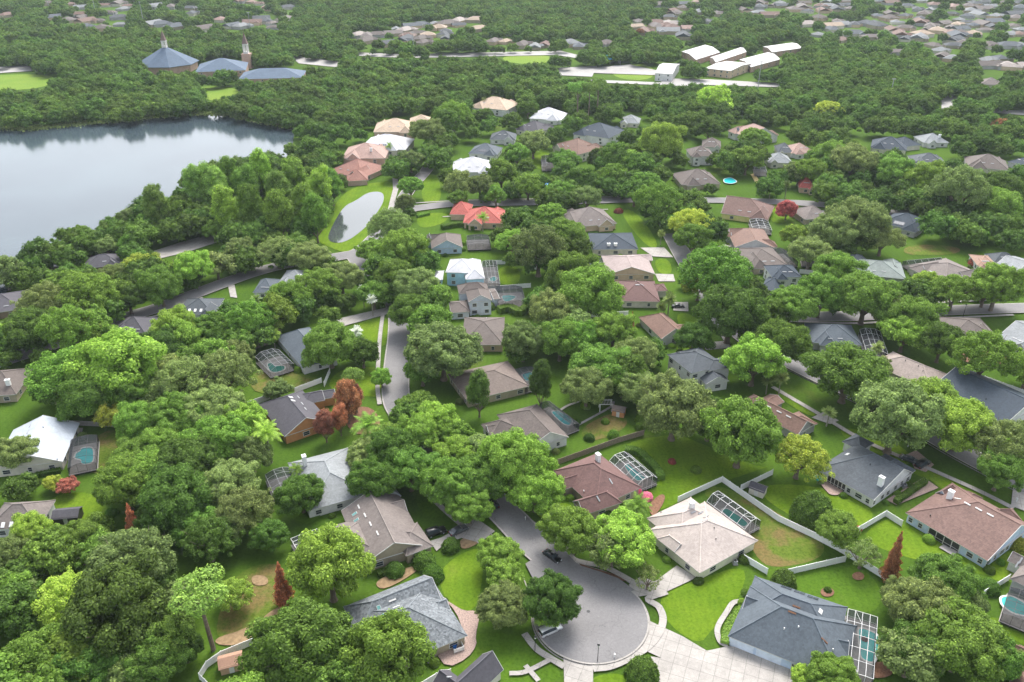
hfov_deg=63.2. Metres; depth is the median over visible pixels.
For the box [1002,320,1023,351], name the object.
house
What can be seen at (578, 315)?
oak tree
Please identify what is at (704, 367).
house
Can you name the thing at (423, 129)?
oak tree
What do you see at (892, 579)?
oak tree
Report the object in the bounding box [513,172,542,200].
oak tree
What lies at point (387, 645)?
oak tree
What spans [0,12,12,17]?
house
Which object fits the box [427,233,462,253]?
house
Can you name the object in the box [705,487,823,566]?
lawn
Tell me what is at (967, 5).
house
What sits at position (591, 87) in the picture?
pine tree
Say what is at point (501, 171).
oak tree
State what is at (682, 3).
house
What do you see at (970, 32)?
house
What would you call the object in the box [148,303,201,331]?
oak tree
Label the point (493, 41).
house
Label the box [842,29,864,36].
house
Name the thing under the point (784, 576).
shrub
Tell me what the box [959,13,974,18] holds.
house
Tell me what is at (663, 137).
oak tree
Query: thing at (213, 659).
fence
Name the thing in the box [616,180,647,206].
oak tree
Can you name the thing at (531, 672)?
pavement
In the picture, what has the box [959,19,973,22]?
house
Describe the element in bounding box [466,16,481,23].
house
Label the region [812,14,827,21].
house
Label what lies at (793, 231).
oak tree
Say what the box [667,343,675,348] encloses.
shrub
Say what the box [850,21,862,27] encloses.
house
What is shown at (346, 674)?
oak tree
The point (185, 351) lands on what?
oak tree
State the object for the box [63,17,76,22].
house
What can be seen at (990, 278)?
oak tree
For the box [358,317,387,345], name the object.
lawn
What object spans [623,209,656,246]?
lawn
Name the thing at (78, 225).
oak tree
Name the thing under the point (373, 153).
house
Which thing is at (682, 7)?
house
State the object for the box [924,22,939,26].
house
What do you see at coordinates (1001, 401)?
house
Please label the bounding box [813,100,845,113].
oak tree
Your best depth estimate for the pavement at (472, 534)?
194.27 m
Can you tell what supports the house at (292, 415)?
on the ground at (830, 438)
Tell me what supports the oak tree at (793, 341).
on the ground at (830, 438)
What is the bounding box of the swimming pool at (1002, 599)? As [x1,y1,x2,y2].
[999,595,1017,612]
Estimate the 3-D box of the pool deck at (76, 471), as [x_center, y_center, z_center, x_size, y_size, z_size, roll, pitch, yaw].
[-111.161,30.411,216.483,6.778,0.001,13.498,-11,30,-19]
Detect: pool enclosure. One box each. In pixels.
[67,435,98,474]
[255,348,293,376]
[265,467,294,501]
[291,529,318,549]
[467,234,490,250]
[482,260,499,288]
[495,285,525,306]
[515,366,533,393]
[539,401,578,435]
[541,155,554,171]
[609,451,656,491]
[706,491,760,534]
[749,218,771,235]
[753,165,766,176]
[774,247,797,267]
[800,257,815,267]
[846,609,877,681]
[858,328,887,357]
[902,257,941,270]
[999,586,1023,629]
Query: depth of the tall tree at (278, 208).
341.11 m
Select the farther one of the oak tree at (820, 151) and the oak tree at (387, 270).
the oak tree at (820, 151)
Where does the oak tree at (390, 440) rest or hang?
on the ground at (830, 438)
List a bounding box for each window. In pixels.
[2,469,10,474]
[303,430,309,436]
[315,509,321,514]
[336,503,342,508]
[375,561,383,567]
[449,641,457,648]
[854,492,861,499]
[966,551,973,558]
[977,557,982,564]
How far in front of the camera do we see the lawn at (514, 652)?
160.45 m
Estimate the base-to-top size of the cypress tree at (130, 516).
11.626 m
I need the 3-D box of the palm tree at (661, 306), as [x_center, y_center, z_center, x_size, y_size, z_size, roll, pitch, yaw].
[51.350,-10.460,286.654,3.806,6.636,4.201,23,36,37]
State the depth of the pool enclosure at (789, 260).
329.05 m
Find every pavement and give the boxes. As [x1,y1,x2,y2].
[375,314,384,403]
[416,196,618,202]
[420,488,479,542]
[509,658,550,674]
[521,632,565,667]
[523,664,540,681]
[567,551,635,583]
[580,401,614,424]
[592,589,667,671]
[714,599,738,646]
[771,386,1014,507]
[791,314,1013,323]
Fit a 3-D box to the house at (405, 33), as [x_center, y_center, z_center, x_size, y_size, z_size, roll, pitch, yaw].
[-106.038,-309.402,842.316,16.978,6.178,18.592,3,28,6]
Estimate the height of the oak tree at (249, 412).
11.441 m
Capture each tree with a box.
[0,254,24,290]
[0,320,19,350]
[0,328,10,352]
[0,434,39,468]
[0,532,28,569]
[0,556,44,584]
[0,568,37,586]
[0,579,46,638]
[0,621,64,677]
[0,649,33,681]
[2,305,56,347]
[8,509,53,550]
[9,279,80,312]
[14,661,71,681]
[18,523,80,575]
[23,345,96,400]
[24,251,43,259]
[25,575,37,589]
[26,304,99,348]
[29,389,56,404]
[30,565,82,626]
[35,630,104,681]
[38,385,60,405]
[40,269,85,289]
[41,474,60,490]
[49,238,65,244]
[50,271,130,309]
[50,511,110,564]
[51,633,122,681]
[54,309,102,343]
[54,373,118,421]
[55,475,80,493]
[58,547,166,661]
[62,326,167,393]
[68,224,83,232]
[68,228,103,256]
[73,526,113,571]
[79,526,178,595]
[84,303,118,336]
[91,452,147,510]
[92,399,118,427]
[93,234,118,253]
[94,514,115,530]
[97,263,124,279]
[104,651,144,681]
[106,278,136,309]
[108,436,147,461]
[109,370,154,407]
[111,400,152,439]
[114,280,147,313]
[116,233,136,246]
[118,204,136,219]
[119,631,194,681]
[120,252,160,266]
[120,325,186,370]
[120,447,175,502]
[125,503,136,529]
[132,508,168,538]
[133,263,183,306]
[134,605,195,664]
[136,460,212,534]
[138,388,169,406]
[139,353,184,384]
[139,425,178,452]
[140,183,170,219]
[141,563,178,598]
[145,391,205,434]
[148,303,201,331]
[148,355,216,397]
[155,434,224,473]
[157,578,204,616]
[160,318,202,346]
[167,505,222,548]
[167,562,228,651]
[168,250,204,278]
[170,198,192,216]
[173,249,215,286]
[174,343,203,360]
[178,382,246,423]
[178,412,251,460]
[178,514,245,562]
[181,163,202,202]
[185,633,204,663]
[193,310,232,338]
[193,337,235,359]
[197,159,228,196]
[197,348,263,392]
[201,220,224,240]
[202,251,237,279]
[204,458,261,506]
[205,505,253,544]
[210,184,238,226]
[215,485,274,534]
[216,668,272,681]
[218,155,238,188]
[220,298,278,333]
[222,236,255,254]
[222,399,267,432]
[224,339,255,365]
[225,434,273,472]
[230,162,260,194]
[233,182,265,221]
[234,595,353,681]
[247,517,290,552]
[248,147,270,200]
[251,293,261,301]
[251,416,282,462]
[256,235,297,269]
[259,291,299,332]
[262,188,294,234]
[263,168,293,197]
[263,376,295,398]
[264,279,311,305]
[267,328,281,347]
[272,472,325,516]
[272,561,294,606]
[275,212,295,236]
[280,156,307,187]
[284,521,376,602]
[286,239,331,268]
[288,462,302,475]
[291,182,312,217]
[294,266,345,298]
[300,190,330,242]
[300,318,357,368]
[306,163,332,197]
[309,645,366,681]
[311,408,334,442]
[321,260,364,293]
[326,165,343,205]
[331,378,361,423]
[331,402,348,435]
[339,607,437,681]
[340,367,364,412]
[345,434,373,466]
[345,455,401,497]
[347,338,379,367]
[350,411,383,437]
[351,325,363,336]
[352,280,389,309]
[353,237,381,258]
[354,383,363,408]
[365,425,413,462]
[366,207,411,240]
[366,294,376,315]
[370,367,391,388]
[370,421,396,433]
[373,258,412,282]
[379,228,429,264]
[382,445,440,491]
[386,293,429,325]
[387,400,419,423]
[392,266,439,295]
[394,193,415,211]
[394,390,437,413]
[396,148,424,172]
[396,176,424,194]
[397,411,442,447]
[402,354,440,386]
[403,320,483,381]
[406,304,453,332]
[407,118,446,139]
[411,400,461,434]
[417,456,474,504]
[426,283,453,306]
[432,108,465,130]
[432,433,479,459]
[435,99,475,131]
[435,419,475,443]
[443,169,472,192]
[444,488,495,524]
[446,189,468,203]
[457,452,511,499]
[464,432,486,451]
[465,367,490,417]
[467,171,493,193]
[473,427,558,491]
[474,579,529,629]
[475,532,525,569]
[476,211,488,230]
[484,184,506,206]
[485,158,517,188]
[486,556,524,588]
[494,228,520,252]
[501,319,542,361]
[502,142,531,164]
[503,465,566,516]
[508,223,566,276]
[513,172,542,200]
[517,101,537,118]
[517,129,550,158]
[521,568,583,624]
[528,287,579,323]
[528,358,552,403]
[529,604,566,626]
[534,202,566,222]
[535,503,600,554]
[537,316,580,361]
[544,179,575,194]
[544,216,587,242]
[544,250,600,289]
[546,150,561,162]
[549,148,582,165]
[555,260,626,317]
[556,304,591,322]
[559,318,599,345]
[559,366,613,408]
[562,167,598,187]
[567,80,588,111]
[567,341,631,385]
[569,185,602,206]
[580,81,599,114]
[586,518,639,569]
[587,147,603,164]
[592,77,607,111]
[592,309,637,347]
[592,505,656,567]
[597,142,628,164]
[600,162,624,178]
[608,365,642,397]
[611,349,648,385]
[615,335,658,367]
[615,368,653,396]
[615,370,656,409]
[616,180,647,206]
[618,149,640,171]
[623,491,651,520]
[623,654,659,681]
[624,151,654,172]
[627,181,683,224]
[630,171,663,185]
[635,560,662,590]
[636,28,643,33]
[636,367,718,441]
[638,121,687,155]
[656,301,666,311]
[658,229,664,244]
[662,290,677,314]
[665,212,684,229]
[667,208,714,242]
[672,223,715,251]
[673,321,716,348]
[677,241,753,298]
[681,272,712,300]
[691,283,771,344]
[691,395,723,441]
[693,115,723,138]
[696,83,733,106]
[697,392,783,468]
[718,331,791,386]
[727,145,766,174]
[732,327,749,338]
[737,127,771,144]
[753,318,813,362]
[761,375,774,393]
[765,298,789,322]
[766,284,821,323]
[772,432,834,482]
[773,370,789,393]
[775,199,798,219]
[779,161,806,185]
[779,224,808,242]
[783,180,791,197]
[787,235,833,269]
[788,489,832,531]
[790,662,811,681]
[795,158,827,181]
[796,270,845,317]
[799,340,891,403]
[804,650,861,681]
[806,139,845,158]
[807,210,859,246]
[811,250,869,279]
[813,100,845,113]
[815,508,861,548]
[821,405,836,426]
[824,194,892,238]
[829,142,879,182]
[831,269,901,325]
[844,536,882,569]
[849,376,946,454]
[867,225,907,256]
[867,291,901,326]
[870,340,885,355]
[874,151,914,182]
[874,315,930,352]
[875,626,945,681]
[876,618,944,677]
[878,531,902,582]
[880,354,893,375]
[880,574,912,617]
[881,295,949,344]
[881,575,972,621]
[904,159,944,188]
[907,552,987,601]
[910,270,939,280]
[911,376,962,399]
[912,595,1011,681]
[919,321,965,362]
[922,164,992,205]
[928,273,982,310]
[933,396,996,452]
[945,328,1023,376]
[967,288,1006,307]
[967,418,1023,459]
[968,589,990,613]
[969,260,1023,311]
[971,186,1023,216]
[972,637,1023,681]
[976,449,1023,491]
[985,169,1023,198]
[989,118,1007,124]
[1003,347,1023,388]
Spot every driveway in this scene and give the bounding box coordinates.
[228,284,236,297]
[338,308,386,325]
[430,519,493,550]
[563,657,592,681]
[629,566,694,595]
[639,621,791,681]
[642,247,672,256]
[651,656,707,681]
[655,274,674,280]
[673,302,687,310]
[705,341,730,349]
[751,173,758,182]
[811,412,837,423]
[908,450,933,471]
[1011,488,1023,509]
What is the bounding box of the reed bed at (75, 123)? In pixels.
[0,110,290,131]
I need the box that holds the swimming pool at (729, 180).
[723,177,736,183]
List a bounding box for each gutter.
[1,210,418,366]
[348,259,579,564]
[414,197,902,214]
[532,591,648,663]
[663,236,1023,492]
[826,303,1023,320]
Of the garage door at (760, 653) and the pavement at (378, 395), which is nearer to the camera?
the garage door at (760, 653)
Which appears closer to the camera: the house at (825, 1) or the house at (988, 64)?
the house at (988, 64)
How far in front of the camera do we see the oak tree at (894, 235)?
329.86 m
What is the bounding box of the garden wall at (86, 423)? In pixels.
[69,420,112,426]
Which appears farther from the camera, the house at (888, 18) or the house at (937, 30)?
the house at (888, 18)
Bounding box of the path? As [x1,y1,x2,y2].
[388,178,398,208]
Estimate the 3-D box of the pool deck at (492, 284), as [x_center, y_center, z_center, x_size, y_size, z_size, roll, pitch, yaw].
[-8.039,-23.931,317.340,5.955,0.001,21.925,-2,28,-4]
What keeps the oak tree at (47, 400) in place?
on the ground at (830, 438)
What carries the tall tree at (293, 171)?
on the ground at (830, 438)
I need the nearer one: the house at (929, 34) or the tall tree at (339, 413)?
the tall tree at (339, 413)
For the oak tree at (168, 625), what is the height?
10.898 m
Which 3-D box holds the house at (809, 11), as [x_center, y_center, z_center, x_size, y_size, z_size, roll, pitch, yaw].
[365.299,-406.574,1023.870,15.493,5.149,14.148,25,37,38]
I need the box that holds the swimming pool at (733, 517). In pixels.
[721,509,735,521]
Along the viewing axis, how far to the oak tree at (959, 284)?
286.56 m
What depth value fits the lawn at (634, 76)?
672.52 m
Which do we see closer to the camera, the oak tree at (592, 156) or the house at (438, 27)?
the oak tree at (592, 156)
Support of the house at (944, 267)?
on the ground at (830, 438)
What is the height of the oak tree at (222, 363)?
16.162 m
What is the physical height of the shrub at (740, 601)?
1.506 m
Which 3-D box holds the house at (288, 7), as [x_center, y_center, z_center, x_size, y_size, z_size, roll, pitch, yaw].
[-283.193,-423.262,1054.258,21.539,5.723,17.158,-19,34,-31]
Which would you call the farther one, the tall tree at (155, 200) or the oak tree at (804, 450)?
the tall tree at (155, 200)
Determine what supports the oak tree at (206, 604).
on the ground at (830, 438)
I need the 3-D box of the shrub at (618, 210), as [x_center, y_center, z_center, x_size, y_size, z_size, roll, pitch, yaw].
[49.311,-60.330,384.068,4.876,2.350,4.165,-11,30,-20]
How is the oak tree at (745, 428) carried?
on the lawn at (685, 453)
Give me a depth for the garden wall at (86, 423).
230.02 m
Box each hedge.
[22,467,61,477]
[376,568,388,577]
[416,212,429,217]
[440,221,474,230]
[496,303,529,315]
[502,208,535,214]
[624,445,664,479]
[720,605,740,645]
[893,478,927,505]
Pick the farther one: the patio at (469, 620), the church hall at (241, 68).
the church hall at (241, 68)
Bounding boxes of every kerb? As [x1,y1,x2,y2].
[531,611,649,659]
[787,369,1012,489]
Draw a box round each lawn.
[0,74,52,89]
[24,408,79,419]
[52,492,106,519]
[93,430,117,473]
[202,86,237,99]
[217,564,284,636]
[251,372,315,392]
[292,509,319,524]
[316,182,392,251]
[329,367,381,396]
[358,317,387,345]
[412,488,445,517]
[417,213,447,227]
[422,174,440,203]
[431,633,560,681]
[440,549,482,610]
[498,266,519,284]
[503,55,549,63]
[530,149,549,168]
[536,355,571,366]
[536,503,572,517]
[582,414,626,439]
[593,674,625,681]
[613,64,652,79]
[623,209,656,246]
[627,435,767,509]
[655,259,671,273]
[661,568,744,640]
[675,343,725,357]
[677,313,710,337]
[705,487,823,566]
[764,484,872,526]
[770,204,788,222]
[770,566,880,612]
[775,390,815,415]
[841,428,908,463]
[866,250,905,264]
[866,519,987,574]
[904,245,959,254]
[904,351,952,373]
[913,468,1008,508]
[929,477,950,488]
[991,550,1023,580]
[991,617,1023,644]
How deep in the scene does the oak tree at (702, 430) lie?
219.94 m
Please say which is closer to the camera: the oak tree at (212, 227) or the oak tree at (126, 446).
the oak tree at (126, 446)
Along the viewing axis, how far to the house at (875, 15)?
982.33 m
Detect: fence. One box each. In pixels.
[198,638,252,681]
[247,396,269,402]
[256,341,276,347]
[294,378,321,391]
[324,368,329,386]
[421,668,450,681]
[488,283,530,288]
[495,260,536,269]
[557,430,644,463]
[591,311,627,316]
[677,476,885,578]
[740,469,773,488]
[744,554,767,574]
[776,556,845,572]
[799,269,813,273]
[859,510,902,530]
[984,574,1010,593]
[986,376,1023,392]
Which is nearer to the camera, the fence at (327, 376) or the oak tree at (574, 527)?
the oak tree at (574, 527)
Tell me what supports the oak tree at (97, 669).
on the ground at (830, 438)
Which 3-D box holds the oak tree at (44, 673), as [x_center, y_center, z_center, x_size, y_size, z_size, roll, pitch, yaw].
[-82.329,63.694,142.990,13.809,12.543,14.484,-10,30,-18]
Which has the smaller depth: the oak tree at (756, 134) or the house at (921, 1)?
the oak tree at (756, 134)
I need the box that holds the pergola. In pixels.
[599,399,612,411]
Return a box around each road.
[0,66,33,72]
[10,207,417,362]
[294,56,338,66]
[348,257,574,561]
[358,51,576,57]
[393,166,432,211]
[415,197,924,215]
[525,548,633,600]
[534,591,647,662]
[559,66,596,76]
[594,64,655,74]
[606,80,687,85]
[661,78,779,86]
[664,234,1023,491]
[791,303,1023,320]
[942,96,957,107]
[993,109,1023,114]
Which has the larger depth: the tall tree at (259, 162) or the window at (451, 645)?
the tall tree at (259, 162)
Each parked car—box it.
[425,525,446,537]
[448,524,468,536]
[489,499,499,508]
[538,624,562,637]
[542,548,561,563]
[672,303,684,307]
[899,454,917,463]
[914,458,930,468]
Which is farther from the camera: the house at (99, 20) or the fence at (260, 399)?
the house at (99, 20)
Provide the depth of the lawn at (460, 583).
178.66 m
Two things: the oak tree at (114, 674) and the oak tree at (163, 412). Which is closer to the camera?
the oak tree at (114, 674)
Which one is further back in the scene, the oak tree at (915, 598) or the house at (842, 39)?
the house at (842, 39)
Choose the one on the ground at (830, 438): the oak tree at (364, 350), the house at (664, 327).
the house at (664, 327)
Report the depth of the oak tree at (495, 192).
385.70 m
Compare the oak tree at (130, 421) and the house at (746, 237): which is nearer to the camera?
the oak tree at (130, 421)
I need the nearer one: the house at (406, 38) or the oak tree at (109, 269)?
the oak tree at (109, 269)
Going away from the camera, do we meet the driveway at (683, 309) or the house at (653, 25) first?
the driveway at (683, 309)
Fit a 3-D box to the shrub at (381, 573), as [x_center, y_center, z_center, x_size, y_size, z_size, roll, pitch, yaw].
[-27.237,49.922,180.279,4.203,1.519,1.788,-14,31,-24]
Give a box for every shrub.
[77,432,87,436]
[104,507,118,516]
[216,576,255,612]
[294,366,301,372]
[328,513,336,518]
[385,560,404,579]
[411,550,436,573]
[422,563,444,584]
[429,657,440,668]
[441,536,460,555]
[455,398,463,404]
[552,448,559,454]
[565,494,574,500]
[583,433,594,441]
[601,418,609,424]
[604,510,611,517]
[607,429,619,439]
[613,208,622,213]
[634,415,645,423]
[634,422,644,430]
[641,491,652,501]
[663,557,670,563]
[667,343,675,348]
[668,458,675,464]
[690,465,701,473]
[693,576,703,585]
[737,598,743,605]
[738,553,750,564]
[740,587,748,596]
[769,567,797,589]
[823,586,831,592]
[838,492,847,498]
[882,499,889,504]
[893,490,900,495]
[905,481,912,486]
[922,533,935,544]
[979,577,1001,597]
[983,565,995,574]
[995,558,1005,565]
[1011,537,1023,553]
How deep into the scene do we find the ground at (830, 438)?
247.92 m
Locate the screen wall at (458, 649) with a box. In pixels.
[454,641,463,652]
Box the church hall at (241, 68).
[196,33,305,82]
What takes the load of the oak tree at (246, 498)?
on the ground at (830, 438)
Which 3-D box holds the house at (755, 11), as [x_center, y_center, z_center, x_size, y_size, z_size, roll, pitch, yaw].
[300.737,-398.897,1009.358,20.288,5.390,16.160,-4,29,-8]
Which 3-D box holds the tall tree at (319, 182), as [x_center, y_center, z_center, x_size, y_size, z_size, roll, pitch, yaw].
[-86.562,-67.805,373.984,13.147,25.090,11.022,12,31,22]
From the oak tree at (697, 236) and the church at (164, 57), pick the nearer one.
the oak tree at (697, 236)
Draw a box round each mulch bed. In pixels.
[215,607,280,644]
[252,575,267,584]
[347,407,379,433]
[376,567,415,587]
[460,538,476,548]
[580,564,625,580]
[649,494,664,514]
[821,588,833,595]
[852,572,863,579]
[874,662,892,677]
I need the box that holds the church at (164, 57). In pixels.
[140,29,198,74]
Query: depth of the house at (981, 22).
914.75 m
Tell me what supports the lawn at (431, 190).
on the ground at (830, 438)
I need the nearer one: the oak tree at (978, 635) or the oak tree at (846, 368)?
the oak tree at (978, 635)
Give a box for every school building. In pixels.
[655,63,679,80]
[682,45,719,63]
[707,61,751,78]
[710,47,746,64]
[739,52,779,72]
[763,43,800,56]
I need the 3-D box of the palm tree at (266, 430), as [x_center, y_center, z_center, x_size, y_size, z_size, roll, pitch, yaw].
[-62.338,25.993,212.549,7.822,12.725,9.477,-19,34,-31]
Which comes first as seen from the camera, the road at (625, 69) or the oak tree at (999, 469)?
the oak tree at (999, 469)
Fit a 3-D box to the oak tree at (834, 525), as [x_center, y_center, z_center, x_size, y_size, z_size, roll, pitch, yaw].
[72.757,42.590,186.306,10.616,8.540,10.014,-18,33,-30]
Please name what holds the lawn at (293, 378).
on the ground at (830, 438)
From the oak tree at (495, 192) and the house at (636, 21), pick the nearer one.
the oak tree at (495, 192)
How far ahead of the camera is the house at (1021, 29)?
880.68 m
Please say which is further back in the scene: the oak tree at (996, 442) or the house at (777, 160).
the house at (777, 160)
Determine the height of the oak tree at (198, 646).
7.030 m
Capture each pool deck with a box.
[69,441,99,475]
[256,361,293,377]
[265,479,282,495]
[466,239,488,249]
[483,267,497,285]
[621,460,655,490]
[845,616,868,677]
[999,593,1023,630]
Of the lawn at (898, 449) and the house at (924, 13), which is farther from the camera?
the house at (924, 13)
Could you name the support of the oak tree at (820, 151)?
on the ground at (830, 438)
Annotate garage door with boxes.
[729,638,753,653]
[755,649,781,664]
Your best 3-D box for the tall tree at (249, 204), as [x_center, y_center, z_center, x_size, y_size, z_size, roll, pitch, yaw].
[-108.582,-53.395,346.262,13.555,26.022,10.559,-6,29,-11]
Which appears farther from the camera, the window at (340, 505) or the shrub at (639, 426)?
the shrub at (639, 426)
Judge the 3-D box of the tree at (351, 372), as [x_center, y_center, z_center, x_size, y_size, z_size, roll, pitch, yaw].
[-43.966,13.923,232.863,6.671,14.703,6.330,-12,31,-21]
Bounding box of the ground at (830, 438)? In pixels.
[0,0,1023,681]
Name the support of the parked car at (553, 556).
on the road at (597, 585)
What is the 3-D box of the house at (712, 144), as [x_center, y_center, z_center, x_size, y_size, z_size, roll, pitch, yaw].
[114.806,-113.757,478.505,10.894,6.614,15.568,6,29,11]
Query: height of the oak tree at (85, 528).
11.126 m
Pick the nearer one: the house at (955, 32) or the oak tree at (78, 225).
the oak tree at (78, 225)
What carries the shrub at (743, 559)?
on the ground at (830, 438)
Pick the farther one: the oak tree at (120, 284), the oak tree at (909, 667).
the oak tree at (120, 284)
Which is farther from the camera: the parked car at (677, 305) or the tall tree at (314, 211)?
the tall tree at (314, 211)
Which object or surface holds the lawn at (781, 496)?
on the ground at (830, 438)
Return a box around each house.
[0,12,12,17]
[0,289,28,318]
[0,368,32,402]
[0,415,79,476]
[0,500,55,536]
[47,13,63,20]
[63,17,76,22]
[71,11,84,16]
[73,4,85,9]
[73,14,86,18]
[73,16,97,23]
[81,23,95,29]
[85,254,121,270]
[90,18,105,23]
[95,24,112,31]
[99,3,110,7]
[106,10,117,14]
[109,14,126,20]
[110,0,128,6]
[112,22,125,26]
[115,6,130,10]
[118,316,158,334]
[145,19,160,27]
[150,2,161,9]
[153,20,171,27]
[162,22,183,29]
[166,3,175,9]
[182,298,224,317]
[184,5,197,10]
[186,10,199,15]
[197,23,212,31]
[214,16,226,22]
[222,21,239,28]
[231,22,253,29]
[233,0,247,3]
[242,19,261,25]
[245,0,257,3]
[252,15,270,18]
[253,2,265,5]
[253,278,280,298]
[257,18,272,23]
[258,389,334,443]
[265,20,278,25]
[266,25,278,29]
[278,327,337,373]
[279,270,305,285]
[280,4,294,9]
[288,447,400,517]
[334,159,382,185]
[335,491,433,570]
[343,143,388,164]
[343,575,467,668]
[352,31,364,38]
[357,36,380,44]
[360,31,372,36]
[366,134,414,155]
[371,31,385,37]
[374,114,430,137]
[379,39,394,47]
[383,30,403,36]
[396,26,417,32]
[397,34,414,42]
[398,32,416,37]
[401,22,421,28]
[410,30,425,35]
[413,34,432,41]
[416,39,433,45]
[418,21,430,27]
[420,31,435,37]
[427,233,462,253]
[431,24,446,30]
[433,650,503,681]
[435,19,458,26]
[435,258,484,285]
[436,31,453,37]
[440,34,449,39]
[447,360,528,406]
[449,282,499,319]
[450,201,504,229]
[451,22,466,27]
[453,16,467,21]
[453,157,489,176]
[463,317,504,351]
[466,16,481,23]
[468,143,502,159]
[470,96,517,116]
[473,25,484,31]
[481,404,568,449]
[486,37,502,44]
[489,130,516,144]
[498,38,514,44]
[515,120,554,134]
[516,40,533,48]
[529,42,543,49]
[529,107,567,124]
[539,40,549,47]
[552,138,602,160]
[553,452,640,518]
[564,207,616,231]
[566,39,578,47]
[573,42,587,49]
[573,122,623,145]
[588,232,637,254]
[601,39,611,46]
[601,254,654,280]
[615,280,667,307]
[620,114,640,127]
[631,23,643,29]
[633,18,645,24]
[638,26,654,35]
[638,313,683,344]
[647,22,661,29]
[647,497,757,577]
[651,19,662,22]
[656,27,679,34]
[660,14,677,19]
[663,19,678,24]
[665,23,680,30]
[666,7,677,12]
[666,9,682,15]
[667,347,728,390]
[672,168,720,190]
[675,30,691,39]
[676,5,689,10]
[678,1,687,5]
[680,25,692,31]
[686,146,712,165]
[702,137,720,152]
[705,18,712,23]
[714,10,723,16]
[721,195,774,222]
[726,228,777,248]
[728,123,778,143]
[728,575,856,668]
[732,247,787,273]
[738,6,752,12]
[744,394,817,436]
[749,10,764,14]
[754,3,767,9]
[756,0,768,4]
[758,11,779,17]
[763,265,801,294]
[764,152,790,167]
[767,3,775,7]
[774,3,789,7]
[774,142,791,156]
[785,6,803,11]
[788,143,809,158]
[793,205,824,224]
[796,0,811,4]
[796,3,812,9]
[798,177,812,194]
[800,8,814,13]
[800,20,814,27]
[804,323,861,351]
[810,32,823,37]
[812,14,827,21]
[813,3,827,8]
[815,6,832,13]
[819,433,915,507]
[821,0,832,2]
[821,3,837,8]
[823,22,844,28]
[824,26,839,32]
[829,5,845,11]
[831,18,844,21]
[835,21,851,27]
[836,2,850,7]
[839,36,846,42]
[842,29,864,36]
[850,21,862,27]
[850,254,865,260]
[855,258,905,281]
[860,34,879,40]
[863,20,876,26]
[866,21,888,29]
[871,13,883,17]
[871,136,920,153]
[878,14,899,21]
[881,0,899,4]
[883,10,899,15]
[883,25,905,32]
[886,351,945,382]
[889,49,901,55]
[890,19,905,24]
[890,213,922,237]
[892,29,912,37]
[895,25,916,30]
[897,13,913,18]
[898,35,913,41]
[901,3,915,7]
[906,483,1023,566]
[907,258,975,286]
[908,152,943,166]
[909,29,934,37]
[910,32,928,41]
[912,6,924,11]
[912,17,930,26]
[913,133,948,147]
[916,0,927,2]
[916,10,932,16]
[924,7,936,10]
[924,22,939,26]
[924,42,943,48]
[927,1,939,7]
[928,26,946,33]
[931,46,951,53]
[933,19,952,26]
[934,51,950,59]
[938,317,991,344]
[941,367,1023,424]
[942,35,965,42]
[942,42,961,48]
[942,54,955,61]
[947,11,959,15]
[947,29,969,39]
[949,3,959,9]
[950,21,965,25]
[951,25,971,30]
[952,17,965,21]
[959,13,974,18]
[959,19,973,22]
[962,2,978,7]
[962,7,981,12]
[964,22,980,27]
[964,154,1008,172]
[966,0,982,5]
[967,30,982,37]
[968,10,988,17]
[968,254,992,268]
[972,19,991,27]
[973,5,993,11]
[975,27,993,32]
[977,0,991,3]
[977,56,999,60]
[978,61,1002,69]
[980,4,997,7]
[982,18,1004,23]
[982,77,999,87]
[984,23,1003,29]
[984,252,1010,262]
[985,41,998,49]
[986,13,1004,17]
[991,55,1013,61]
[996,61,1022,70]
[997,41,1023,49]
[997,255,1023,269]
[1000,10,1023,14]
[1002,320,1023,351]
[1007,30,1015,37]
[1007,157,1023,167]
[1007,551,1023,589]
[1008,14,1020,20]
[1008,23,1020,28]
[1010,644,1023,681]
[1012,27,1023,31]
[1013,0,1023,4]
[1013,4,1023,10]
[1015,31,1023,36]
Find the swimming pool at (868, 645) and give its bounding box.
[858,628,879,663]
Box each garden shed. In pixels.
[51,506,83,524]
[217,650,242,675]
[611,405,626,417]
[748,481,767,498]
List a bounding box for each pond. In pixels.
[154,235,218,257]
[328,192,383,242]
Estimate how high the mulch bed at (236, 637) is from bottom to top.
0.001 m
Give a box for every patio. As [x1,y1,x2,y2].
[438,601,478,664]
[817,474,842,494]
[886,477,937,504]
[939,545,956,554]
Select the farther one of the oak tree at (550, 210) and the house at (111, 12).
the house at (111, 12)
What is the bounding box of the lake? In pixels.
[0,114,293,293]
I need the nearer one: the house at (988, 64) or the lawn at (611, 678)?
the lawn at (611, 678)
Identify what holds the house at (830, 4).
on the ground at (830, 438)
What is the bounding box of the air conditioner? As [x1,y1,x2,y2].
[732,559,737,565]
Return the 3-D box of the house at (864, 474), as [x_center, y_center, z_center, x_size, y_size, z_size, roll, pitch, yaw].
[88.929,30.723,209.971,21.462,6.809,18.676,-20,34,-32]
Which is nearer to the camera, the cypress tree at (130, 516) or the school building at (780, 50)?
the cypress tree at (130, 516)
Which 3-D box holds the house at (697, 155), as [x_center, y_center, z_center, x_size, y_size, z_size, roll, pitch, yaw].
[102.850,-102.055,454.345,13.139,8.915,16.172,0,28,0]
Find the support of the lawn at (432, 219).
on the ground at (830, 438)
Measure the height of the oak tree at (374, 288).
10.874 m
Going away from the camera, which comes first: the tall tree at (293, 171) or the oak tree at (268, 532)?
the oak tree at (268, 532)
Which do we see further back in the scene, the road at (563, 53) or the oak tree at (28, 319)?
the road at (563, 53)
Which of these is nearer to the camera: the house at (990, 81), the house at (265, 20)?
the house at (990, 81)
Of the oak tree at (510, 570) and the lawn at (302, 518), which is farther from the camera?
the lawn at (302, 518)
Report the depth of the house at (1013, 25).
903.72 m

